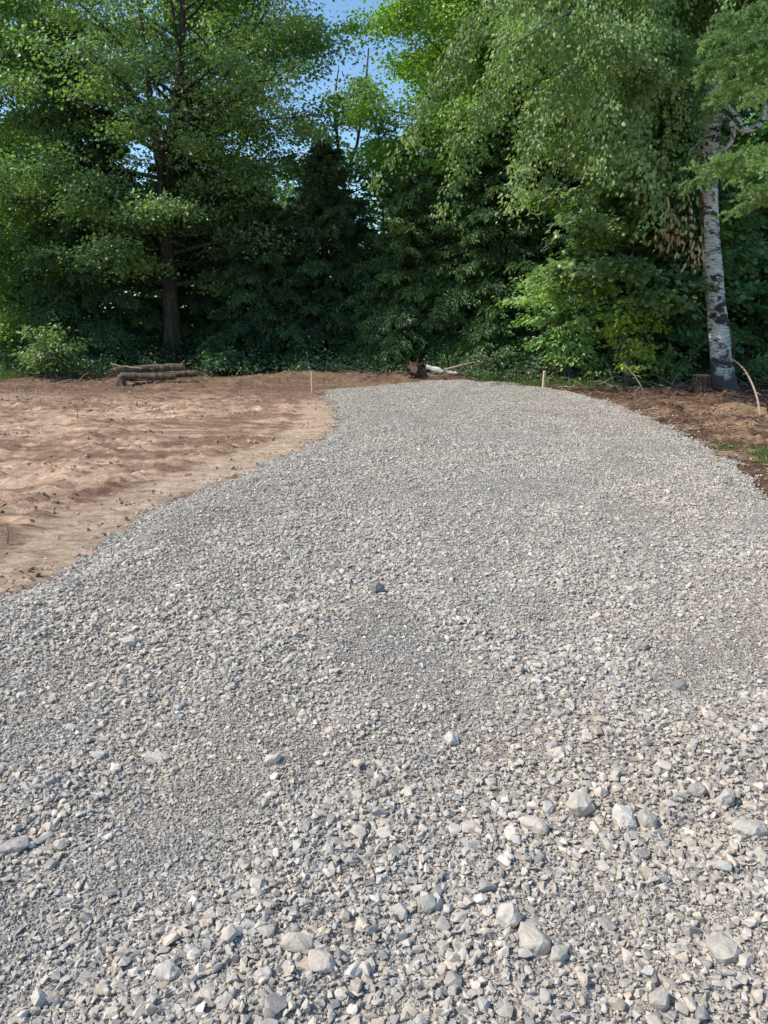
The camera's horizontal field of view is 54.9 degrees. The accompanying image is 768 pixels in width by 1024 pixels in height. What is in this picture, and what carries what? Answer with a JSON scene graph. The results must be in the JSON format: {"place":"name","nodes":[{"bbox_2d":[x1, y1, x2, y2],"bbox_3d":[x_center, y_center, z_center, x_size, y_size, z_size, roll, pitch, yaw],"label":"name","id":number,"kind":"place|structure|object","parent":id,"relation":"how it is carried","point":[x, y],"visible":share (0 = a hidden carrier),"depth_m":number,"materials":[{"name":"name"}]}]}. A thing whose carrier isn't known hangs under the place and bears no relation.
{"place":"outdoors","nodes":[
{"label":"outdoors","id":0,"kind":"place"},
{"bbox_2d":[0,0,752,316],"label":"sky","id":1,"kind":"structure","parent":0,"point":[340,6],"materials":[{"name":"blue"}]},
{"bbox_2d":[0,380,767,1023],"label":"driveway","id":2,"kind":"structure","parent":0,"point":[240,942],"depth_m":2.54,"materials":[{"name":"grey gravel"}]},
{"bbox_2d":[144,752,170,763],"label":"rock","id":3,"kind":"object","parent":2,"relation":"on","point":[153,757],"visible":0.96,"depth_m":2.69,"materials":[{"name":"stone"}]},
{"bbox_2d":[264,753,280,765],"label":"rock","id":4,"kind":"object","parent":2,"relation":"on","point":[272,759],"visible":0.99,"depth_m":2.58,"materials":[{"name":"stone"}]},
{"bbox_2d":[280,932,313,955],"bbox_3d":[-0.215,1.079,1.844,0.082,0.050,0.054,2,16,10],"label":"rock","id":5,"kind":"object","parent":2,"relation":"on","point":[293,943],"visible":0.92,"depth_m":1.83,"materials":[{"name":"stone"}]},
{"bbox_2d":[0,379,767,1023],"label":"gravel","id":6,"kind":"structure","parent":2,"relation":"on","point":[264,999],"depth_m":2.94,"materials":[{"name":"grey gravel"}]},
{"bbox_2d":[0,837,29,854],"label":"rock","id":7,"kind":"object","parent":6,"relation":"on","point":[15,845],"visible":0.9,"depth_m":2.21,"materials":[{"name":"stone"}]},
{"bbox_2d":[120,635,136,646],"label":"rock","id":8,"kind":"object","parent":6,"relation":"on","point":[130,641],"visible":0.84,"depth_m":3.58,"materials":[{"name":"stone"}]},
{"bbox_2d":[154,960,179,981],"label":"rock","id":9,"kind":"object","parent":6,"relation":"on","point":[168,970],"visible":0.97,"depth_m":1.76,"materials":[{"name":"stone"}]},
{"bbox_2d":[254,966,271,983],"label":"rock","id":10,"kind":"object","parent":6,"relation":"on","point":[265,971],"visible":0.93,"depth_m":1.75,"materials":[{"name":"stone"}]},
{"bbox_2d":[308,949,335,973],"bbox_3d":[-0.150,1.090,1.796,0.068,0.039,0.064,6,19,-12],"label":"rock","id":11,"kind":"object","parent":6,"relation":"on","point":[321,961],"visible":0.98,"depth_m":1.78,"materials":[{"name":"stone"}]},
{"bbox_2d":[369,582,384,592],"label":"rock","id":12,"kind":"object","parent":6,"relation":"on","point":[377,587],"visible":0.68,"depth_m":4.28,"materials":[{"name":"stone"}]},
{"bbox_2d":[417,894,435,913],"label":"rock","id":13,"kind":"object","parent":6,"relation":"on","point":[428,903],"visible":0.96,"depth_m":1.96,"materials":[{"name":"stone"}]},
{"bbox_2d":[461,821,482,832],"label":"rock","id":14,"kind":"object","parent":6,"relation":"on","point":[466,825],"visible":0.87,"depth_m":2.28,"materials":[{"name":"stone"}]},
{"bbox_2d":[517,921,550,955],"bbox_3d":[0.380,1.086,1.880,0.088,0.056,0.086,2,14,12],"label":"rock","id":15,"kind":"object","parent":6,"relation":"on","point":[534,939],"visible":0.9,"depth_m":1.85,"materials":[{"name":"stone"}]},
{"bbox_2d":[549,945,567,964],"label":"rock","id":16,"kind":"object","parent":6,"relation":"on","point":[559,953],"visible":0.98,"depth_m":1.82,"materials":[{"name":"stone"}]},
{"bbox_2d":[566,788,594,817],"bbox_3d":[0.627,0.947,2.377,0.085,0.081,0.079,-9,16,-13],"label":"rock","id":17,"kind":"object","parent":6,"relation":"on","point":[579,803],"visible":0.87,"depth_m":2.35,"materials":[{"name":"stone"}]},
{"bbox_2d":[612,804,636,829],"bbox_3d":[0.755,0.961,2.324,0.078,0.087,0.062,6,10,19],"label":"rock","id":18,"kind":"object","parent":6,"relation":"on","point":[623,815],"visible":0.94,"depth_m":2.30,"materials":[{"name":"stone"}]},
{"bbox_2d":[636,808,657,829],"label":"rock","id":19,"kind":"object","parent":6,"relation":"on","point":[645,818],"visible":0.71,"depth_m":2.29,"materials":[{"name":"stone"}]},
{"bbox_2d":[670,680,686,690],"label":"rock","id":20,"kind":"object","parent":6,"relation":"on","point":[679,685],"visible":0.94,"depth_m":3.20,"materials":[{"name":"stone"}]},
{"bbox_2d":[688,782,706,797],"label":"rock","id":21,"kind":"object","parent":6,"relation":"on","point":[696,788],"visible":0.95,"depth_m":2.44,"materials":[{"name":"stone"}]},
{"bbox_2d":[706,932,741,964],"bbox_3d":[0.848,1.098,1.855,0.073,0.066,0.076,3,21,-11],"label":"rock","id":22,"kind":"object","parent":6,"relation":"on","point":[724,948],"visible":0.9,"depth_m":1.83,"materials":[{"name":"stone"}]},
{"bbox_2d":[444,731,458,744],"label":"rock","id":23,"kind":"object","parent":2,"relation":"on","point":[451,737],"visible":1,"depth_m":2.74,"materials":[{"name":"stone"}]},
{"bbox_2d":[496,902,521,928],"bbox_3d":[0.325,1.055,1.927,0.067,0.080,0.058,-16,6,-16],"label":"rock","id":24,"kind":"object","parent":2,"relation":"on","point":[508,915],"visible":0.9,"depth_m":1.91,"materials":[{"name":"stone"}]},
{"bbox_2d":[517,815,548,834],"bbox_3d":[0.466,0.978,2.313,0.103,0.054,0.056,4,11,32],"label":"rock","id":25,"kind":"object","parent":2,"relation":"on","point":[536,823],"visible":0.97,"depth_m":2.29,"materials":[{"name":"stone"}]},
{"bbox_2d":[634,641,648,650],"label":"rock","id":26,"kind":"object","parent":2,"relation":"on","point":[641,645],"visible":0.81,"depth_m":3.58,"materials":[{"name":"stone"}]},
{"bbox_2d":[649,987,669,1012],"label":"rock","id":27,"kind":"object","parent":2,"relation":"on","point":[659,1000],"visible":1,"depth_m":1.70,"materials":[{"name":"stone"}]},
{"bbox_2d":[715,788,734,808],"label":"rock","id":28,"kind":"object","parent":2,"relation":"on","point":[726,796],"visible":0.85,"depth_m":2.39,"materials":[{"name":"stone"}]},
{"bbox_2d":[732,819,767,838],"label":"rock","id":29,"kind":"object","parent":2,"relation":"on","point":[750,828],"visible":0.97,"depth_m":2.26,"materials":[{"name":"stone"}]},
{"bbox_2d":[0,322,767,595],"bbox_3d":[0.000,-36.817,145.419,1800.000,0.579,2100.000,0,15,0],"label":"ground","id":30,"kind":"structure","parent":0,"point":[29,545],"depth_m":10.40,"materials":[{"name":"soil"}]},
{"bbox_2d":[0,523,8,543],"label":"dead twig","id":31,"kind":"object","parent":30,"relation":"on","point":[7,534],"visible":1,"depth_m":5.21,"materials":[{"name":"grey wood"}]},
{"bbox_2d":[0,108,104,350],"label":"young tree","id":32,"kind":"object","parent":30,"relation":"on","point":[9,329],"visible":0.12,"depth_m":29.89,"materials":[{"name":"green plant"}]},
{"bbox_2d":[11,318,96,376],"bbox_3d":[-9.043,-4.376,19.966,2.155,1.662,2.062,0,15,0],"label":"shrub","id":33,"kind":"object","parent":30,"relation":"on","point":[44,356],"visible":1,"depth_m":19.85,"materials":[{"name":"green plant"}]},
{"bbox_2d":[0,0,143,327],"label":"maple tree","id":34,"kind":"object","parent":30,"relation":"on","point":[15,300],"visible":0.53,"depth_m":22.49,"materials":[{"name":"green plant"}]},
{"bbox_2d":[0,0,176,329],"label":"maple tree","id":35,"kind":"object","parent":30,"relation":"on","point":[18,237],"visible":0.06,"depth_m":26.09,"materials":[{"name":"green plant"}]},
{"bbox_2d":[6,8,189,371],"bbox_3d":[-9.327,-9.596,23.832,5.419,11.256,5.689,-11,18,-36],"label":"cedar tree","id":36,"kind":"object","parent":30,"relation":"on","point":[91,303],"visible":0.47,"depth_m":23.17,"materials":[{"name":"leaf"},{"name":"dark bark"}]},
{"bbox_2d":[116,375,127,386],"bbox_3d":[-6.414,-3.168,18.158,0.344,0.386,0.420,0,15,0],"label":"stump","id":37,"kind":"object","parent":30,"relation":"on","point":[121,380],"visible":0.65,"depth_m":18.07,"materials":[{"name":"wood"}]},
{"bbox_2d":[120,372,175,380],"bbox_3d":[-5.883,-3.380,18.469,1.345,0.214,0.218,-1,15,-5],"label":"log","id":38,"kind":"object","parent":30,"relation":"on","point":[132,376],"visible":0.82,"depth_m":18.40,"materials":[{"name":"brown wood"}]},
{"bbox_2d":[112,363,184,373],"bbox_3d":[-5.886,-3.596,18.489,1.799,0.267,0.198,-1,15,-3],"label":"log","id":39,"kind":"object","parent":38,"relation":"on","point":[170,367],"visible":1,"depth_m":18.43,"materials":[{"name":"brown wood"}]},
{"bbox_2d":[111,363,152,368],"bbox_3d":[-5.994,-3.627,18.421,1.545,0.165,0.060,-1,15,-4],"label":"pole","id":40,"kind":"object","parent":39,"relation":"on","point":[127,366],"visible":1,"depth_m":18.39,"materials":[{"name":"brown wood"}]},
{"bbox_2d":[130,370,197,381],"bbox_3d":[-5.624,-3.479,18.882,1.728,0.286,0.200,-1,15,-4],"label":"log","id":41,"kind":"object","parent":30,"relation":"on","point":[187,373],"visible":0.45,"depth_m":18.84,"materials":[{"name":"brown wood"}]},
{"bbox_2d":[0,0,379,363],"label":"maple tree","id":42,"kind":"object","parent":30,"relation":"on","point":[162,209],"visible":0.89,"depth_m":21.40,"materials":[{"name":"green plant"}]},
{"bbox_2d":[0,376,381,591],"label":"soil clods","id":43,"kind":"object","parent":30,"relation":"on","point":[28,569],"visible":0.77,"depth_m":10.83,"materials":[{"name":"soil"}]},
{"bbox_2d":[130,71,257,361],"bbox_3d":[-6.449,-9.716,25.754,5.374,10.157,5.379,0,15,0],"label":"cedar tree","id":44,"kind":"object","parent":30,"relation":"on","point":[193,314],"visible":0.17,"depth_m":25.08,"materials":[{"name":"green plant"}]},
{"bbox_2d":[131,0,301,297],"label":"maple tree","id":45,"kind":"object","parent":30,"relation":"on","point":[189,30],"visible":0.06,"depth_m":26.43,"materials":[{"name":"green plant"}]},
{"bbox_2d":[200,346,244,375],"bbox_3d":[-4.616,-4.313,21.168,1.295,0.882,1.192,-3,15,-12],"label":"shrub","id":46,"kind":"object","parent":30,"relation":"on","point":[225,361],"visible":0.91,"depth_m":21.03,"materials":[{"name":"green plant"}]},
{"bbox_2d":[193,185,332,368],"bbox_3d":[-4.003,-7.232,23.957,4.872,6.348,4.828,0,15,0],"label":"hemlock tree","id":47,"kind":"object","parent":30,"relation":"on","point":[242,332],"visible":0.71,"depth_m":23.11,"materials":[{"name":"green plant"}]},
{"bbox_2d":[311,372,313,393],"bbox_3d":[-1.564,-2.775,16.214,0.064,0.590,0.052,-5,16,-19],"label":"survey stake","id":48,"kind":"object","parent":30,"relation":"on","point":[312,382],"visible":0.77,"depth_m":16.18,"materials":[{"name":"brown wood"}]},
{"bbox_2d":[245,141,388,368],"bbox_3d":[-2.067,-8.102,24.125,5.848,7.291,5.650,0,15,0],"label":"hemlock tree","id":49,"kind":"object","parent":30,"relation":"on","point":[332,221],"visible":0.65,"depth_m":23.16,"materials":[{"name":"green plant"}]},
{"bbox_2d":[275,48,420,265],"bbox_3d":[-1.191,-11.904,29.139,6.324,11.375,5.900,-4,15,-16],"label":"slender tree","id":50,"kind":"object","parent":30,"relation":"on","point":[367,83],"visible":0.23,"depth_m":27.66,"materials":[{"name":"green plant"}]},
{"bbox_2d":[328,231,406,354],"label":"hemlock tree","id":51,"kind":"object","parent":30,"relation":"on","point":[376,250],"visible":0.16,"depth_m":23.34,"materials":[{"name":"green plant"}]},
{"bbox_2d":[318,123,436,303],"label":"slender tree","id":52,"kind":"object","parent":30,"relation":"on","point":[378,131],"visible":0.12,"depth_m":26.23,"materials":[{"name":"green plant"}]},
{"bbox_2d":[0,143,756,347],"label":"distant woods","id":53,"kind":"object","parent":30,"relation":"on","point":[155,336],"visible":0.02,"depth_m":34.09,"materials":[{"name":"green plant"}]},
{"bbox_2d":[0,329,767,385],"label":"undergrowth","id":54,"kind":"object","parent":30,"relation":"on","point":[705,367],"visible":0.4,"depth_m":20.54,"materials":[{"name":"green plant"}]},
{"bbox_2d":[0,359,767,464],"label":"grass","id":55,"kind":"structure","parent":30,"relation":"on","point":[569,383],"depth_m":17.57,"materials":[{"name":"green plant"}]},
{"bbox_2d":[24,349,767,391],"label":"brush","id":56,"kind":"object","parent":30,"relation":"on","point":[394,372],"visible":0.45,"depth_m":18.89,"materials":[{"name":"green wood"}]},
{"bbox_2d":[344,162,477,371],"bbox_3d":[0.984,-6.636,21.693,4.413,6.636,4.741,0,15,0],"label":"cedar tree","id":57,"kind":"object","parent":30,"relation":"on","point":[400,319],"visible":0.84,"depth_m":21.02,"materials":[{"name":"green plant"}]},
{"bbox_2d":[403,359,426,377],"bbox_3d":[0.797,-3.835,19.611,0.661,0.538,1.045,0,15,0],"label":"uprooted stump","id":58,"kind":"object","parent":30,"relation":"on","point":[414,369],"visible":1,"depth_m":19.18,"materials":[{"name":"brown wood"}]},
{"bbox_2d":[425,364,456,374],"bbox_3d":[1.542,-3.767,19.750,0.902,0.327,0.177,3,15,12],"label":"birch log","id":59,"kind":"object","parent":30,"relation":"on","point":[429,368],"visible":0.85,"depth_m":19.72,"materials":[{"name":"white wood"}]},
{"bbox_2d":[444,357,486,372],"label":"fallen branch","id":60,"kind":"object","parent":59,"relation":"on","point":[453,367],"visible":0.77,"depth_m":19.45,"materials":[{"name":"brown wood"}]},
{"bbox_2d":[343,1,542,253],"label":"maple tree","id":61,"kind":"object","parent":30,"relation":"on","point":[388,55],"visible":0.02,"depth_m":26.72,"materials":[{"name":"green plant"}]},
{"bbox_2d":[424,334,478,360],"bbox_3d":[2.022,-4.509,21.226,1.760,1.191,1.557,0,15,0],"label":"shrub","id":62,"kind":"object","parent":30,"relation":"on","point":[433,342],"visible":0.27,"depth_m":21.05,"materials":[{"name":"green plant"}]},
{"bbox_2d":[311,0,639,295],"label":"maple tree","id":63,"kind":"object","parent":30,"relation":"on","point":[399,16],"visible":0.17,"depth_m":20.59,"materials":[{"name":"green plant"}]},
{"bbox_2d":[412,90,559,375],"bbox_3d":[3.037,-7.260,20.963,4.489,8.293,4.393,0,15,0],"label":"cedar tree","id":64,"kind":"object","parent":30,"relation":"on","point":[475,267],"visible":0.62,"depth_m":20.06,"materials":[{"name":"green plant"}]},
{"bbox_2d":[476,336,543,374],"bbox_3d":[3.373,-4.180,20.018,1.730,1.227,1.415,-7,16,-25],"label":"shrub","id":65,"kind":"object","parent":30,"relation":"on","point":[508,348],"visible":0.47,"depth_m":19.83,"materials":[{"name":"green plant"}]},
{"bbox_2d":[542,371,545,386],"bbox_3d":[3.700,-3.002,17.122,0.067,0.520,0.052,-5,16,-19],"label":"survey stake","id":66,"kind":"object","parent":30,"relation":"on","point":[544,379],"visible":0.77,"depth_m":17.08,"materials":[{"name":"brown wood"}]},
{"bbox_2d":[474,107,621,377],"bbox_3d":[4.659,-6.898,20.361,4.287,7.955,4.815,13,20,41],"label":"cedar tree","id":67,"kind":"object","parent":30,"relation":"on","point":[543,246],"visible":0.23,"depth_m":19.74,"materials":[{"name":"green plant"}]},
{"bbox_2d":[491,275,609,381],"bbox_3d":[4.327,-4.448,18.196,3.023,2.634,2.470,-4,15,-14],"label":"shrub","id":68,"kind":"object","parent":30,"relation":"on","point":[571,346],"visible":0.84,"depth_m":17.91,"materials":[{"name":"green plant"}]},
{"bbox_2d":[362,0,767,390],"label":"birch tree","id":69,"kind":"object","parent":30,"relation":"on","point":[641,63],"visible":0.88,"depth_m":13.94,"materials":[{"name":"green plant"}]},
{"bbox_2d":[430,0,764,300],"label":"maple tree","id":70,"kind":"object","parent":30,"relation":"on","point":[486,42],"visible":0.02,"depth_m":19.68,"materials":[{"name":"green plant"}]},
{"bbox_2d":[429,377,767,490],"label":"wood litter","id":71,"kind":"object","parent":30,"relation":"on","point":[690,428],"visible":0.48,"depth_m":12.26,"materials":[{"name":"wood"}]},
{"bbox_2d":[576,350,627,380],"bbox_3d":[5.396,-3.566,18.072,1.432,0.848,1.181,0,15,0],"label":"shrub","id":72,"kind":"object","parent":30,"relation":"on","point":[595,362],"visible":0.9,"depth_m":17.98,"materials":[{"name":"green plant"}]},
{"bbox_2d":[546,192,660,365],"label":"sapling","id":73,"kind":"object","parent":30,"relation":"on","point":[605,199],"visible":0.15,"depth_m":18.14,"materials":[{"name":"green plant"}]},
{"bbox_2d":[623,362,645,395],"bbox_3d":[5.087,-2.693,15.034,0.463,0.695,0.243,13,20,40],"label":"leaning stick","id":74,"kind":"object","parent":30,"relation":"on","point":[636,379],"visible":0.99,"depth_m":14.99,"materials":[{"name":"brown wood"}]},
{"bbox_2d":[594,285,679,386],"bbox_3d":[5.790,-4.028,17.122,1.928,2.386,1.345,0,15,0],"label":"shrub","id":75,"kind":"object","parent":30,"relation":"on","point":[640,351],"visible":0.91,"depth_m":16.93,"materials":[{"name":"green plant"}]},
{"bbox_2d":[511,89,767,378],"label":"young maple","id":76,"kind":"object","parent":30,"relation":"on","point":[586,226],"visible":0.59,"depth_m":16.42,"materials":[{"name":"green plant"}]},
{"bbox_2d":[615,158,704,376],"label":"sapling","id":77,"kind":"object","parent":30,"relation":"on","point":[662,264],"visible":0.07,"depth_m":17.39,"materials":[{"name":"green plant"}]},
{"bbox_2d":[562,136,767,373],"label":"young maple","id":78,"kind":"object","parent":30,"relation":"on","point":[696,334],"visible":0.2,"depth_m":17.30,"materials":[{"name":"green plant"}]},
{"bbox_2d":[646,347,702,380],"bbox_3d":[6.976,-3.532,17.774,1.454,0.945,0.975,-4,15,-15],"label":"shrub","id":79,"kind":"object","parent":30,"relation":"on","point":[676,367],"visible":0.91,"depth_m":17.68,"materials":[{"name":"green plant"}]},
{"bbox_2d":[597,296,752,362],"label":"hemlock tree","id":80,"kind":"object","parent":30,"relation":"on","point":[737,323],"depth_m":22.10,"materials":[{"name":"green plant"}]},
{"bbox_2d":[616,199,742,369],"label":"sapling","id":81,"kind":"object","parent":30,"relation":"on","point":[673,344],"depth_m":19.08,"materials":[{"name":"green plant"}]},
{"bbox_2d":[685,374,715,392],"bbox_3d":[6.853,-2.732,15.963,0.730,0.446,0.714,5,16,19],"label":"stump","id":82,"kind":"object","parent":30,"relation":"on","point":[700,383],"visible":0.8,"depth_m":15.81,"materials":[{"name":"brown wood"}]},
{"bbox_2d":[649,206,767,378],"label":"sapling","id":83,"kind":"object","parent":30,"relation":"on","point":[670,255],"visible":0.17,"depth_m":16.93,"materials":[{"name":"green plant"}]},
{"bbox_2d":[652,92,767,356],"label":"maple tree","id":84,"kind":"object","parent":30,"relation":"on","point":[761,335],"visible":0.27,"depth_m":18.74,"materials":[{"name":"green plant"}]},
{"bbox_2d":[672,4,767,351],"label":"maple tree","id":85,"kind":"object","parent":30,"relation":"on","point":[744,114],"visible":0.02,"depth_m":19.50,"materials":[{"name":"green plant"}]},
{"bbox_2d":[677,0,767,222],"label":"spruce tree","id":86,"kind":"object","parent":30,"relation":"on","point":[740,167],"visible":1,"depth_m":8.00,"materials":[{"name":"green plant"}]},
{"bbox_2d":[705,210,767,353],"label":"hemlock tree","id":87,"kind":"object","parent":30,"relation":"on","point":[741,319],"visible":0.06,"depth_m":23.66,"materials":[{"name":"green plant"}]},
{"bbox_2d":[727,357,761,416],"bbox_3d":[6.464,-2.301,13.302,0.118,0.827,2.775,3,15,12],"label":"bent stick","id":88,"kind":"object","parent":30,"relation":"on","point":[752,384],"visible":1,"depth_m":12.73,"materials":[{"name":"brown wood"}]},
{"bbox_2d":[731,198,767,365],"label":"sapling","id":89,"kind":"object","parent":30,"relation":"on","point":[760,210],"visible":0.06,"depth_m":19.26,"materials":[{"name":"green plant"}]},
{"bbox_2d":[735,344,767,386],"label":"shrub","id":90,"kind":"object","parent":30,"relation":"on","point":[758,365],"visible":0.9,"depth_m":17.45,"materials":[{"name":"green plant"}]}
]}

